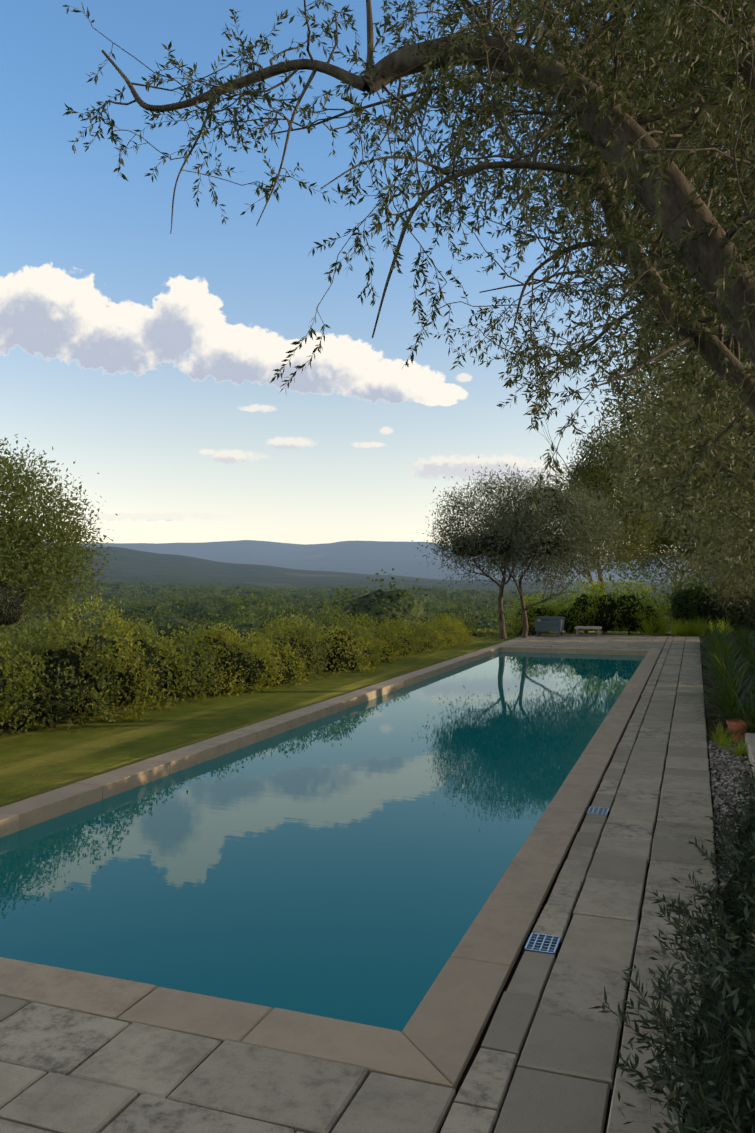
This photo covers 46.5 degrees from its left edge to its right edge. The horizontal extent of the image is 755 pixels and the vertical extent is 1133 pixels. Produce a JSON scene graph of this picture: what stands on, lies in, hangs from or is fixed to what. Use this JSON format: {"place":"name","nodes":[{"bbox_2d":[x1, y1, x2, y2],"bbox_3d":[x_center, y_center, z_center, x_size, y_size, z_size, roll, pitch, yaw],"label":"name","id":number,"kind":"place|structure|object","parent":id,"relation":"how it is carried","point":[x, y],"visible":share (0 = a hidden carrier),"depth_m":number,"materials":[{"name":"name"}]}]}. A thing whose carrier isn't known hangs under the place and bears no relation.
{"place":"outdoors","nodes":[
{"label":"outdoors","id":0,"kind":"place"},
{"bbox_2d":[0,262,622,556],"bbox_3d":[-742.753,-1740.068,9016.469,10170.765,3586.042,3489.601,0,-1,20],"label":"cloud","id":1,"kind":"structure","parent":0,"point":[48,311],"depth_m":9037.66,"materials":[{"name":"white"}]},
{"bbox_2d":[0,652,644,1031],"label":"pool water","id":2,"kind":"structure","parent":0,"point":[351,864],"depth_m":5.74,"materials":[{"name":"teal liquid"}]},
{"bbox_2d":[0,633,722,1132],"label":"paving","id":3,"kind":"structure","parent":0,"point":[66,1071],"depth_m":3.13,"materials":[{"name":"stone"}]},
{"bbox_2d":[524,933,560,954],"bbox_3d":[0.752,1.718,3.999,0.136,0.014,0.192,0,-1,20],"label":"drain grate","id":4,"kind":"object","parent":3,"relation":"in","point":[542,943],"visible":0.92,"depth_m":4.00,"materials":[{"name":"silver metal"}]},
{"bbox_2d":[534,616,564,636],"bbox_3d":[4.977,1.736,25.431,0.760,0.560,0.700,0,-1,20],"label":"lounge chair","id":5,"kind":"object","parent":3,"relation":"on","point":[549,623],"visible":0.96,"depth_m":25.20,"materials":[{"name":"fabric"}]},
{"bbox_2d":[575,626,601,635],"bbox_3d":[6.163,1.889,25.696,0.720,0.260,0.520,0,-1,20],"label":"bench","id":6,"kind":"object","parent":3,"relation":"on","point":[599,628],"visible":0.92,"depth_m":25.56,"materials":[{"name":"grey"}]},
{"bbox_2d":[587,806,608,815],"bbox_3d":[1.577,1.750,6.285,0.136,0.014,0.192,0,-1,20],"label":"drain grate","id":7,"kind":"object","parent":3,"relation":"in","point":[598,810],"visible":0.88,"depth_m":6.29,"materials":[{"name":"silver metal"}]},
{"bbox_2d":[0,0,748,553],"label":"sky","id":8,"kind":"structure","parent":0,"point":[144,435],"materials":[{"name":"blue"}]},
{"bbox_2d":[0,540,754,1132],"bbox_3d":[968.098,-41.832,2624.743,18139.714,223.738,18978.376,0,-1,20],"label":"ground","id":9,"kind":"structure","parent":0,"point":[44,760],"depth_m":15.66,"materials":[{"name":"green plant"}]},
{"bbox_2d":[0,434,124,641],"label":"tree foliage","id":10,"kind":"object","parent":9,"relation":"on","point":[40,566],"visible":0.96,"depth_m":15.91,"materials":[{"name":"green plant"}]},
{"bbox_2d":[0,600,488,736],"bbox_3d":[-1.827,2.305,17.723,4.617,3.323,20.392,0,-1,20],"label":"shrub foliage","id":11,"kind":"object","parent":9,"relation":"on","point":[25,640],"visible":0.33,"depth_m":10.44,"materials":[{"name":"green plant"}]},
{"bbox_2d":[0,588,555,731],"bbox_3d":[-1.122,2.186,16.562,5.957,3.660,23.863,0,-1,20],"label":"shrub foliage","id":12,"kind":"object","parent":9,"relation":"on","point":[213,632],"visible":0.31,"depth_m":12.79,"materials":[{"name":"green plant"}]},
{"bbox_2d":[0,646,660,1089],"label":"pool coping","id":13,"kind":"object","parent":9,"relation":"on","point":[436,1040],"visible":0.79,"depth_m":3.71,"materials":[{"name":"stone"}]},
{"bbox_2d":[11,577,669,613],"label":"forest foliage","id":14,"kind":"object","parent":9,"relation":"on","point":[326,594],"visible":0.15,"depth_m":285.02,"materials":[{"name":"green plant"}]},
{"bbox_2d":[0,567,745,650],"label":"forest foliage","id":15,"kind":"object","parent":9,"relation":"on","point":[236,619],"visible":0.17,"depth_m":60.23,"materials":[{"name":"green plant"}]},
{"bbox_2d":[0,582,753,666],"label":"forest foliage","id":16,"kind":"object","parent":9,"relation":"on","point":[390,611],"visible":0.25,"depth_m":111.39,"materials":[{"name":"green plant"}]},
{"bbox_2d":[0,378,754,625],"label":"tree branches","id":17,"kind":"object","parent":9,"relation":"on","point":[7,616],"visible":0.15,"depth_m":23.10,"materials":[{"name":"green plant"}]},
{"bbox_2d":[0,580,754,1132],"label":"shrubs","id":18,"kind":"object","parent":9,"relation":"on","point":[732,1070],"visible":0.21,"depth_m":9.85,"materials":[{"name":"green plant"}]},
{"bbox_2d":[3,397,754,732],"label":"tree trunks","id":19,"kind":"object","parent":9,"relation":"on","point":[523,607],"visible":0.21,"depth_m":24.46,"materials":[{"name":"brown plant"}]},
{"bbox_2d":[62,0,754,581],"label":"tree","id":20,"kind":"object","parent":9,"relation":"on","point":[662,10],"depth_m":6.16,"materials":[{"name":"green plant"}]},
{"bbox_2d":[417,204,754,631],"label":"trees","id":21,"kind":"object","parent":9,"relation":"on","point":[738,566],"depth_m":13.08,"materials":[{"name":"green plant"}]},
{"bbox_2d":[504,577,673,635],"bbox_3d":[6.518,1.274,26.998,5.260,2.234,2.293,0,-1,20],"label":"shrub foliage","id":22,"kind":"object","parent":9,"relation":"on","point":[559,604],"visible":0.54,"depth_m":26.63,"materials":[{"name":"green plant"}]},
{"bbox_2d":[549,402,708,598],"bbox_3d":[10.537,-2.318,34.172,5.927,7.679,9.345,-1,-1,41],"label":"tree foliage","id":23,"kind":"object","parent":9,"relation":"on","point":[631,552],"visible":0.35,"depth_m":32.65,"materials":[{"name":"green plant"}]},
{"bbox_2d":[588,758,754,1132],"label":"shrub","id":24,"kind":"object","parent":9,"relation":"on","point":[709,958],"depth_m":2.54,"materials":[{"name":"green plant"}]},
{"bbox_2d":[635,611,754,758],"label":"low plants","id":25,"kind":"object","parent":9,"relation":"on","point":[696,628],"visible":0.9,"depth_m":25.69,"materials":[{"name":"green plant"}]},
{"bbox_2d":[654,564,754,635],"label":"shrub foliage","id":26,"kind":"object","parent":9,"relation":"on","point":[676,590],"visible":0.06,"depth_m":26.71,"materials":[{"name":"green plant"}]},
{"bbox_2d":[680,620,754,744],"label":"border strap leaves","id":27,"kind":"object","parent":9,"relation":"on","point":[735,694],"visible":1,"depth_m":12.21,"materials":[{"name":"green plant"}]},
{"bbox_2d":[708,740,754,902],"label":"gravel strip","id":28,"kind":"object","parent":9,"relation":"on","point":[733,763],"visible":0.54,"depth_m":7.28,"materials":[{"name":"grey gravel"}]},
{"bbox_2d":[726,719,749,742],"bbox_3d":[3.737,1.707,9.110,0.230,0.210,0.224,0,-1,20],"label":"terracotta pot","id":29,"kind":"object","parent":9,"relation":"on","point":[736,727],"visible":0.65,"depth_m":9.04,"materials":[{"name":"orange ceramic"}]},
{"bbox_2d":[745,733,754,778],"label":"planter","id":30,"kind":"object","parent":9,"relation":"on","point":[750,748],"depth_m":8.18,"materials":[{"name":"white concrete"}]}
]}

